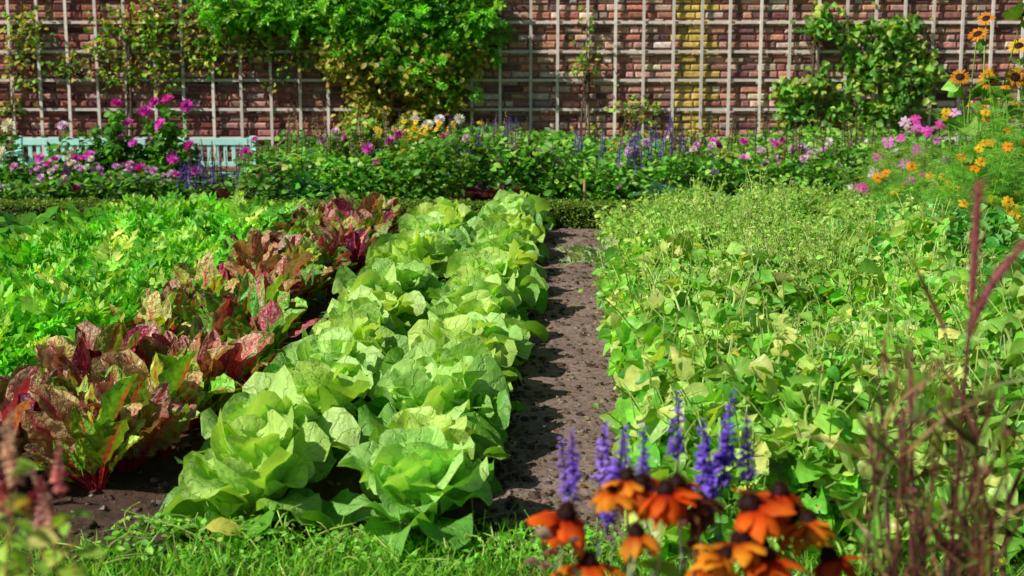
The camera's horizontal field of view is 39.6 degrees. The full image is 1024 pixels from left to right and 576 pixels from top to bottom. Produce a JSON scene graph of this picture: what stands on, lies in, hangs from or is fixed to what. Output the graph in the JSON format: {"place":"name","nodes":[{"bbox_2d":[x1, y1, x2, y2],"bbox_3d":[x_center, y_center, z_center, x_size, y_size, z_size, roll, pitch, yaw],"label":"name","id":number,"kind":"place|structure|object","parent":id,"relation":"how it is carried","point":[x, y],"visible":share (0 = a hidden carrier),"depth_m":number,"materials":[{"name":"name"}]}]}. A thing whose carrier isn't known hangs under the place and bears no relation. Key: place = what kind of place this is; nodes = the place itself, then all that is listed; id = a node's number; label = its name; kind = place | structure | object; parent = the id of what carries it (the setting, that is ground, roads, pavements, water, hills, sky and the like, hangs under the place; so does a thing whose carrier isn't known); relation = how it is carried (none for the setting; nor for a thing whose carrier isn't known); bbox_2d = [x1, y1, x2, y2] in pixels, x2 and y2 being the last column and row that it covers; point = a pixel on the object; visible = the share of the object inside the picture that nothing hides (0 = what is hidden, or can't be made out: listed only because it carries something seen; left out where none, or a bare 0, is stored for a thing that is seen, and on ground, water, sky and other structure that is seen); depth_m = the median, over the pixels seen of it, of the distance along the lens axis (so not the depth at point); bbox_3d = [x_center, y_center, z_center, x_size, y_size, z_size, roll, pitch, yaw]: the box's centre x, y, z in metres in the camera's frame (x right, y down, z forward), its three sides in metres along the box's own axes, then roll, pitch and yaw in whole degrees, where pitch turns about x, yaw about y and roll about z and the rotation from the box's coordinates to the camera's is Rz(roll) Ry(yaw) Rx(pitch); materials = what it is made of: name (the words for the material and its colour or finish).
{"place":"outdoors","nodes":[
{"label":"outdoors","id":0,"kind":"place"},
{"bbox_2d":[0,190,1023,575],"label":"ground","id":1,"kind":"structure","parent":0,"point":[136,490],"depth_m":5.10,"materials":[{"name":"soil"}]},
{"bbox_2d":[0,118,36,183],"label":"dahlia plant","id":2,"kind":"object","parent":1,"relation":"on","point":[6,126],"visible":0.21,"depth_m":14.17,"materials":[{"name":"green plant"}]},
{"bbox_2d":[0,364,42,480],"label":"chard plant","id":3,"kind":"object","parent":1,"relation":"on","point":[15,387],"visible":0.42,"depth_m":5.28,"materials":[{"name":"red plant"}]},
{"bbox_2d":[0,409,59,575],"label":"pink persicaria","id":4,"kind":"object","parent":1,"relation":"on","point":[27,536],"visible":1,"depth_m":2.05,"materials":[{"name":"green plant"}]},
{"bbox_2d":[0,121,74,199],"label":"dahlia plant","id":5,"kind":"object","parent":1,"relation":"on","point":[23,172],"visible":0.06,"depth_m":13.95,"materials":[{"name":"green plant"}]},
{"bbox_2d":[0,201,107,239],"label":"dark leafy crop","id":6,"kind":"object","parent":1,"relation":"on","point":[12,223],"visible":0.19,"depth_m":12.02,"materials":[{"name":"green plant"}]},
{"bbox_2d":[21,442,106,575],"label":"pink persicaria","id":7,"kind":"object","parent":1,"relation":"on","point":[54,554],"visible":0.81,"depth_m":2.21,"materials":[{"name":"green plant"}]},
{"bbox_2d":[32,369,99,443],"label":"chard plant","id":8,"kind":"object","parent":1,"relation":"on","point":[56,377],"visible":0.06,"depth_m":5.59,"materials":[{"name":"red plant"}]},
{"bbox_2d":[21,373,145,490],"bbox_3d":[-1.569,0.535,5.236,0.425,0.441,0.562,0,9,-1],"label":"chard plant","id":9,"kind":"object","parent":1,"relation":"on","point":[103,444],"visible":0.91,"depth_m":5.18,"materials":[{"name":"green plant"}]},
{"bbox_2d":[35,335,131,389],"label":"chard plant","id":10,"kind":"object","parent":1,"relation":"on","point":[76,365],"visible":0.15,"depth_m":5.99,"materials":[{"name":"red plant"}]},
{"bbox_2d":[62,320,151,376],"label":"chard plant","id":11,"kind":"object","parent":1,"relation":"on","point":[98,342],"visible":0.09,"depth_m":6.36,"materials":[{"name":"red plant"}]},
{"bbox_2d":[78,98,149,173],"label":"dahlia plant","id":12,"kind":"object","parent":1,"relation":"on","point":[116,147],"visible":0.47,"depth_m":14.15,"materials":[{"name":"green plant"}]},
{"bbox_2d":[51,365,196,471],"bbox_3d":[-1.524,0.528,5.419,0.576,0.412,0.528,4,17,-3],"label":"chard plant","id":13,"kind":"object","parent":1,"relation":"on","point":[162,429],"visible":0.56,"depth_m":5.41,"materials":[{"name":"red plant"}]},
{"bbox_2d":[0,136,256,197],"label":"garden bench","id":14,"kind":"object","parent":1,"relation":"on","point":[208,142],"visible":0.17,"depth_m":14.83,"materials":[{"name":"green paint"}]},
{"bbox_2d":[106,292,182,334],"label":"chard plant","id":15,"kind":"object","parent":1,"relation":"on","point":[177,311],"visible":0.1,"depth_m":7.21,"materials":[{"name":"red plant"}]},
{"bbox_2d":[108,291,190,338],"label":"chard plant","id":16,"kind":"object","parent":1,"relation":"on","point":[154,310],"visible":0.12,"depth_m":6.93,"materials":[{"name":"green plant"}]},
{"bbox_2d":[94,349,205,454],"bbox_3d":[-1.446,0.470,5.690,0.424,0.468,0.563,0,9,2],"label":"chard plant","id":17,"kind":"object","parent":1,"relation":"on","point":[181,381],"visible":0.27,"depth_m":5.70,"materials":[{"name":"red plant"}]},
{"bbox_2d":[116,118,202,195],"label":"dahlia plant","id":18,"kind":"object","parent":1,"relation":"on","point":[161,166],"visible":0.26,"depth_m":13.95,"materials":[{"name":"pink plant"}]},
{"bbox_2d":[0,0,319,135],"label":"ivy vine","id":19,"kind":"object","parent":1,"relation":"on","point":[156,26],"visible":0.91,"depth_m":16.60,"materials":[{"name":"green plant"}]},
{"bbox_2d":[0,188,322,376],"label":"leafy herb crop","id":20,"kind":"object","parent":1,"relation":"on","point":[66,279],"visible":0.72,"depth_m":8.89,"materials":[{"name":"green plant"}]},
{"bbox_2d":[133,95,201,174],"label":"dahlia plant","id":21,"kind":"object","parent":1,"relation":"on","point":[186,105],"visible":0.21,"depth_m":14.22,"materials":[{"name":"green plant"}]},
{"bbox_2d":[133,330,202,361],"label":"chard plant","id":22,"kind":"object","parent":1,"relation":"on","point":[149,346],"visible":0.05,"depth_m":6.45,"materials":[{"name":"red plant"}]},
{"bbox_2d":[97,330,240,433],"bbox_3d":[-1.407,0.417,6.052,0.548,0.440,0.439,3,10,18],"label":"chard plant","id":23,"kind":"object","parent":1,"relation":"on","point":[223,384],"visible":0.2,"depth_m":6.04,"materials":[{"name":"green plant"}]},
{"bbox_2d":[144,279,212,319],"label":"chard plant","id":24,"kind":"object","parent":1,"relation":"on","point":[179,291],"visible":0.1,"depth_m":7.41,"materials":[{"name":"red plant"}]},
{"bbox_2d":[173,252,238,297],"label":"chard plant","id":25,"kind":"object","parent":1,"relation":"on","point":[217,282],"visible":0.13,"depth_m":8.08,"materials":[{"name":"green plant"}]},
{"bbox_2d":[171,285,259,341],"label":"chard plant","id":26,"kind":"object","parent":1,"relation":"on","point":[243,306],"visible":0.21,"depth_m":6.99,"materials":[{"name":"green plant"}]},
{"bbox_2d":[180,315,274,416],"bbox_3d":[-1.347,0.406,6.220,0.502,0.430,0.545,6,18,26],"label":"chard plant","id":27,"kind":"object","parent":1,"relation":"on","point":[236,363],"visible":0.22,"depth_m":6.27,"materials":[{"name":"red plant"}]},
{"bbox_2d":[220,231,277,268],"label":"chard plant","id":28,"kind":"object","parent":1,"relation":"on","point":[240,251],"visible":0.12,"depth_m":8.93,"materials":[{"name":"brown plant"}]},
{"bbox_2d":[150,406,352,547],"bbox_3d":[-0.912,0.615,4.839,0.644,0.438,0.708,-6,17,-23],"label":"lettuce","id":29,"kind":"object","parent":1,"relation":"on","point":[250,462],"visible":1,"depth_m":4.74,"materials":[{"name":"green plant"}]},
{"bbox_2d":[219,300,304,384],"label":"chard plant","id":30,"kind":"object","parent":1,"relation":"on","point":[276,320],"visible":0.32,"depth_m":6.79,"materials":[{"name":"red plant"}]},
{"bbox_2d":[204,271,326,344],"bbox_3d":[-1.363,0.181,7.343,0.607,0.467,0.572,11,19,33],"label":"chard plant","id":31,"kind":"object","parent":1,"relation":"on","point":[264,285],"visible":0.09,"depth_m":7.39,"materials":[{"name":"green plant"}]},
{"bbox_2d":[224,251,313,298],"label":"chard plant","id":32,"kind":"object","parent":1,"relation":"on","point":[285,264],"visible":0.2,"depth_m":8.40,"materials":[{"name":"red plant"}]},
{"bbox_2d":[194,365,362,478],"bbox_3d":[-0.885,0.527,5.275,0.645,0.408,0.668,-4,9,-3],"label":"lettuce","id":33,"kind":"object","parent":1,"relation":"on","point":[340,428],"visible":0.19,"depth_m":5.28,"materials":[{"name":"green plant"}]},
{"bbox_2d":[246,237,332,299],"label":"chard plant","id":34,"kind":"object","parent":1,"relation":"on","point":[298,251],"visible":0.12,"depth_m":8.91,"materials":[{"name":"red plant"}]},
{"bbox_2d":[221,357,379,467],"bbox_3d":[-0.838,0.490,5.720,0.668,0.420,0.608,0,7,-9],"label":"lettuce","id":35,"kind":"object","parent":1,"relation":"on","point":[321,386],"visible":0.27,"depth_m":5.67,"materials":[{"name":"green plant"}]},
{"bbox_2d":[299,263,326,305],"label":"chard plant","id":36,"kind":"object","parent":1,"relation":"on","point":[311,273],"visible":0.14,"depth_m":8.68,"materials":[{"name":"green plant"}]},
{"bbox_2d":[281,235,351,289],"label":"chard plant","id":37,"kind":"object","parent":1,"relation":"on","point":[330,250],"visible":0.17,"depth_m":9.41,"materials":[{"name":"green plant"}]},
{"bbox_2d":[274,353,372,414],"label":"lettuce","id":38,"kind":"object","parent":1,"relation":"on","point":[347,365],"visible":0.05,"depth_m":6.18,"materials":[{"name":"green plant"}]},
{"bbox_2d":[263,326,384,401],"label":"lettuce","id":39,"kind":"object","parent":1,"relation":"on","point":[336,344],"visible":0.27,"depth_m":6.56,"materials":[{"name":"green plant"}]},
{"bbox_2d":[309,224,376,273],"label":"chard plant","id":40,"kind":"object","parent":1,"relation":"on","point":[354,240],"visible":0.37,"depth_m":9.95,"materials":[{"name":"red plant"}]},
{"bbox_2d":[183,0,517,124],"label":"wisteria","id":41,"kind":"object","parent":1,"relation":"on","point":[210,16],"visible":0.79,"depth_m":16.27,"materials":[{"name":"green plant"}]},
{"bbox_2d":[312,210,391,237],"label":"chard plant","id":42,"kind":"object","parent":1,"relation":"on","point":[379,230],"visible":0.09,"depth_m":11.03,"materials":[{"name":"red plant"}]},
{"bbox_2d":[315,108,392,198],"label":"dahlia plant","id":43,"kind":"object","parent":1,"relation":"on","point":[366,148],"visible":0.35,"depth_m":14.15,"materials":[{"name":"green plant"}]},
{"bbox_2d":[309,307,408,355],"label":"lettuce","id":44,"kind":"object","parent":1,"relation":"on","point":[383,340],"visible":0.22,"depth_m":7.04,"materials":[{"name":"green plant"}]},
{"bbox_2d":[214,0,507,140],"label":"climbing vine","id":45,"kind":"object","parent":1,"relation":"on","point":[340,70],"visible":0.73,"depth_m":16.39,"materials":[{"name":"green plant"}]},
{"bbox_2d":[314,285,407,336],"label":"lettuce","id":46,"kind":"object","parent":1,"relation":"on","point":[366,302],"visible":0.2,"depth_m":7.43,"materials":[{"name":"green plant"}]},
{"bbox_2d":[331,192,392,219],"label":"chard plant","id":47,"kind":"object","parent":1,"relation":"on","point":[368,203],"visible":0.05,"depth_m":11.54,"materials":[{"name":"red plant"}]},
{"bbox_2d":[321,287,426,332],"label":"lettuce","id":48,"kind":"object","parent":1,"relation":"on","point":[400,310],"visible":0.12,"depth_m":7.91,"materials":[{"name":"green plant"}]},
{"bbox_2d":[318,263,430,319],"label":"lettuce","id":49,"kind":"object","parent":1,"relation":"on","point":[388,282],"visible":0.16,"depth_m":8.20,"materials":[{"name":"green plant"}]},
{"bbox_2d":[335,258,442,300],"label":"lettuce","id":50,"kind":"object","parent":1,"relation":"on","point":[415,275],"visible":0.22,"depth_m":8.64,"materials":[{"name":"green plant"}]},
{"bbox_2d":[355,229,447,278],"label":"lettuce","id":51,"kind":"object","parent":1,"relation":"on","point":[407,246],"visible":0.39,"depth_m":9.44,"materials":[{"name":"green plant"}]},
{"bbox_2d":[332,426,493,560],"bbox_3d":[-0.361,0.670,4.780,0.602,0.385,0.657,3,10,19],"label":"lettuce","id":52,"kind":"object","parent":1,"relation":"on","point":[423,478],"visible":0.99,"depth_m":4.68,"materials":[{"name":"green plant"}]},
{"bbox_2d":[374,227,457,258],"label":"lettuce","id":53,"kind":"object","parent":1,"relation":"on","point":[443,243],"visible":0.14,"depth_m":9.78,"materials":[{"name":"green plant"}]},
{"bbox_2d":[57,495,792,575],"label":"clover weeds","id":54,"kind":"object","parent":1,"relation":"on","point":[121,532],"visible":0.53,"depth_m":4.55,"materials":[{"name":"green plant"}]},
{"bbox_2d":[396,206,471,246],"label":"lettuce","id":55,"kind":"object","parent":1,"relation":"on","point":[430,224],"visible":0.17,"depth_m":10.74,"materials":[{"name":"green plant"}]},
{"bbox_2d":[359,406,510,499],"bbox_3d":[-0.315,0.616,5.274,0.567,0.340,0.643,9,12,35],"label":"lettuce","id":56,"kind":"object","parent":1,"relation":"on","point":[462,428],"visible":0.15,"depth_m":5.30,"materials":[{"name":"green plant"}]},
{"bbox_2d":[358,354,512,449],"bbox_3d":[-0.294,0.532,5.725,0.672,0.509,0.716,-2,7,-16],"label":"lettuce","id":57,"kind":"object","parent":1,"relation":"on","point":[477,384],"visible":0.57,"depth_m":5.65,"materials":[{"name":"green plant"}]},
{"bbox_2d":[0,195,882,230],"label":"box hedge","id":58,"kind":"object","parent":1,"relation":"on","point":[568,213],"visible":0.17,"depth_m":12.99,"materials":[{"name":"green plant"}]},
{"bbox_2d":[380,315,517,382],"bbox_3d":[-0.295,0.340,6.572,0.656,0.396,0.696,-3,10,-16],"label":"lettuce","id":59,"kind":"object","parent":1,"relation":"on","point":[459,328],"visible":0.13,"depth_m":6.58,"materials":[{"name":"green plant"}]},
{"bbox_2d":[403,335,527,413],"bbox_3d":[-0.251,0.389,6.176,0.553,0.397,0.570,-1,5,-16],"label":"lettuce","id":60,"kind":"object","parent":1,"relation":"on","point":[444,350],"visible":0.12,"depth_m":6.10,"materials":[{"name":"green plant"}]},
{"bbox_2d":[424,273,529,321],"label":"lettuce","id":61,"kind":"object","parent":1,"relation":"on","point":[504,298],"visible":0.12,"depth_m":7.80,"materials":[{"name":"green plant"}]},
{"bbox_2d":[428,262,528,322],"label":"lettuce","id":62,"kind":"object","parent":1,"relation":"on","point":[466,272],"visible":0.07,"depth_m":8.25,"materials":[{"name":"green plant"}]},
{"bbox_2d":[440,312,534,385],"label":"lettuce","id":63,"kind":"object","parent":1,"relation":"on","point":[493,325],"visible":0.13,"depth_m":7.05,"materials":[{"name":"green plant"}]},
{"bbox_2d":[428,239,548,312],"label":"lettuce","id":64,"kind":"object","parent":1,"relation":"on","point":[527,282],"visible":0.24,"depth_m":8.56,"materials":[{"name":"green plant"}]},
{"bbox_2d":[430,289,548,341],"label":"lettuce","id":65,"kind":"object","parent":1,"relation":"on","point":[480,301],"visible":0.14,"depth_m":7.41,"materials":[{"name":"green plant"}]},
{"bbox_2d":[464,219,543,262],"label":"lettuce","id":66,"kind":"object","parent":1,"relation":"on","point":[504,230],"visible":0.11,"depth_m":10.25,"materials":[{"name":"green plant"}]},
{"bbox_2d":[465,247,548,290],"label":"lettuce","id":67,"kind":"object","parent":1,"relation":"on","point":[525,259],"visible":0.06,"depth_m":9.46,"materials":[{"name":"green plant"}]},
{"bbox_2d":[477,197,541,242],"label":"lettuce","id":68,"kind":"object","parent":1,"relation":"on","point":[525,205],"visible":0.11,"depth_m":11.94,"materials":[{"name":"green plant"}]},
{"bbox_2d":[0,124,1021,203],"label":"flower border foliage","id":69,"kind":"object","parent":1,"relation":"on","point":[558,139],"visible":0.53,"depth_m":13.58,"materials":[{"name":"green plant"}]},
{"bbox_2d":[0,0,1023,171],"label":"brick wall","id":70,"kind":"structure","parent":1,"relation":"on","point":[516,66],"depth_m":16.81,"materials":[{"name":"red brick"}]},
{"bbox_2d":[0,0,1023,157],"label":"wooden trellis","id":71,"kind":"object","parent":70,"relation":"attached to","point":[557,80],"visible":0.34,"depth_m":16.74,"materials":[{"name":"brown wood"}]},
{"bbox_2d":[475,212,549,257],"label":"lettuce","id":72,"kind":"object","parent":1,"relation":"on","point":[530,224],"visible":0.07,"depth_m":11.14,"materials":[{"name":"green plant"}]},
{"bbox_2d":[493,189,553,230],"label":"lettuce","id":73,"kind":"object","parent":1,"relation":"on","point":[542,206],"visible":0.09,"depth_m":12.29,"materials":[{"name":"green plant"}]},
{"bbox_2d":[525,136,594,202],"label":"dahlia plant","id":74,"kind":"object","parent":1,"relation":"on","point":[551,185],"visible":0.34,"depth_m":13.84,"materials":[{"name":"green plant"}]},
{"bbox_2d":[555,420,629,575],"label":"salvia plant","id":75,"kind":"object","parent":1,"relation":"on","point":[569,488],"visible":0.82,"depth_m":2.83,"materials":[{"name":"purple plant"}]},
{"bbox_2d":[525,466,661,575],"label":"black eyed susan","id":76,"kind":"object","parent":1,"relation":"on","point":[629,491],"visible":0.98,"depth_m":2.48,"materials":[{"name":"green plant"}]},
{"bbox_2d":[555,235,636,269],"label":"plant","id":77,"kind":"object","parent":1,"relation":"on","point":[585,253],"visible":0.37,"depth_m":9.37,"materials":[{"name":"green plant"}]},
{"bbox_2d":[522,526,696,575],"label":"dried seed heads","id":78,"kind":"object","parent":1,"relation":"on","point":[543,533],"visible":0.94,"depth_m":2.43,"materials":[{"name":"plant"}]},
{"bbox_2d":[539,5,721,146],"bbox_3d":[1.315,-2.232,16.670,2.426,2.140,0.347,0,9,0],"label":"rose vine","id":79,"kind":"object","parent":1,"relation":"on","point":[587,80],"visible":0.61,"depth_m":16.73,"materials":[{"name":"green plant"}]},
{"bbox_2d":[620,390,688,575],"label":"salvia plant","id":80,"kind":"object","parent":1,"relation":"on","point":[644,465],"visible":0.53,"depth_m":2.78,"materials":[{"name":"purple plant"}]},
{"bbox_2d":[632,471,736,575],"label":"black eyed susan","id":81,"kind":"object","parent":1,"relation":"on","point":[673,497],"visible":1,"depth_m":2.36,"materials":[{"name":"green plant"}]},
{"bbox_2d":[676,490,727,575],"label":"spent flower head","id":82,"kind":"object","parent":1,"relation":"on","point":[700,517],"visible":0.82,"depth_m":2.41},
{"bbox_2d":[692,389,758,575],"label":"salvia plant","id":83,"kind":"object","parent":1,"relation":"on","point":[723,459],"visible":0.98,"depth_m":2.88,"materials":[{"name":"purple plant"}]},
{"bbox_2d":[596,165,882,318],"bbox_3d":[1.316,-0.228,8.575,1.704,0.911,3.335,0,9,0],"label":"tall herb patch","id":84,"kind":"object","parent":1,"relation":"on","point":[759,223],"visible":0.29,"depth_m":8.21,"materials":[{"name":"green plant"}]},
{"bbox_2d":[579,172,946,279],"bbox_3d":[1.858,-0.470,10.697,2.702,0.765,4.324,0,9,0],"label":"seeding herb crop","id":85,"kind":"object","parent":1,"relation":"on","point":[813,207],"visible":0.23,"depth_m":10.81,"materials":[{"name":"green plant"}]},
{"bbox_2d":[750,100,802,190],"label":"seed spire plant","id":86,"kind":"object","parent":1,"relation":"on","point":[786,144],"visible":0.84,"depth_m":13.73,"materials":[{"name":"green plant"}]},
{"bbox_2d":[696,480,863,575],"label":"black eyed susan","id":87,"kind":"object","parent":1,"relation":"on","point":[773,512],"visible":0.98,"depth_m":2.35,"materials":[{"name":"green plant"}]},
{"bbox_2d":[578,193,1023,575],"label":"bean crop","id":88,"kind":"object","parent":1,"relation":"on","point":[684,338],"visible":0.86,"depth_m":5.22,"materials":[{"name":"green plant"}]},
{"bbox_2d":[769,0,948,144],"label":"honeysuckle vine","id":89,"kind":"object","parent":1,"relation":"on","point":[892,100],"visible":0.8,"depth_m":16.63,"materials":[{"name":"green plant"}]},
{"bbox_2d":[827,133,925,207],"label":"cosmos plant","id":90,"kind":"object","parent":1,"relation":"on","point":[864,187],"visible":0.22,"depth_m":12.91,"materials":[{"name":"green plant"}]},
{"bbox_2d":[855,129,958,208],"bbox_3d":[3.543,-0.918,12.578,0.750,0.965,0.944,-8,12,-40],"label":"cosmos plant","id":91,"kind":"object","parent":1,"relation":"on","point":[905,165],"visible":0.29,"depth_m":12.54,"materials":[{"name":"green plant"}]},
{"bbox_2d":[859,114,955,195],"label":"cosmos plant","id":92,"kind":"object","parent":1,"relation":"on","point":[915,129],"visible":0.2,"depth_m":13.18,"materials":[{"name":"green plant"}]},
{"bbox_2d":[864,161,973,216],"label":"orange cosmos plant","id":93,"kind":"object","parent":1,"relation":"on","point":[902,188],"visible":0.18,"depth_m":10.86,"materials":[{"name":"green plant"}]},
{"bbox_2d":[820,188,1023,311],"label":"broad leaf crop","id":94,"kind":"object","parent":1,"relation":"on","point":[997,240],"visible":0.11,"depth_m":8.28,"materials":[{"name":"green plant"}]},
{"bbox_2d":[887,108,961,191],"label":"cosmos plant","id":95,"kind":"object","parent":1,"relation":"on","point":[929,130],"visible":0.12,"depth_m":12.74,"materials":[{"name":"green plant"}]},
{"bbox_2d":[917,108,1023,223],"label":"orange cosmos plant","id":96,"kind":"object","parent":1,"relation":"on","point":[996,190],"visible":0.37,"depth_m":10.08,"materials":[{"name":"green plant"}]},
{"bbox_2d":[937,1,1023,189],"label":"sunflower plant","id":97,"kind":"object","parent":1,"relation":"on","point":[955,90],"visible":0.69,"depth_m":11.07,"materials":[{"name":"green plant"}]},
{"bbox_2d":[964,69,1023,217],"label":"orange cosmos plant","id":98,"kind":"object","parent":1,"relation":"on","point":[1002,124],"visible":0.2,"depth_m":10.49,"materials":[{"name":"green plant"}]},
{"bbox_2d":[0,518,1023,575],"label":"grass","id":99,"kind":"structure","parent":0,"point":[209,567],"depth_m":4.42,"materials":[{"name":"green plant"}]},
{"bbox_2d":[487,228,623,550],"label":"garden path","id":100,"kind":"structure","parent":0,"point":[537,384],"depth_m":6.76,"materials":[{"name":"soil"}]},
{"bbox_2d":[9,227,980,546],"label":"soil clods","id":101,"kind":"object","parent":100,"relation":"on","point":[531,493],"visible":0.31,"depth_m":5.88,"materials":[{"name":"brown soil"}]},
{"bbox_2d":[774,175,1023,575],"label":"purple fountain grass","id":102,"kind":"object","parent":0,"point":[954,560],"depth_m":2.40,"materials":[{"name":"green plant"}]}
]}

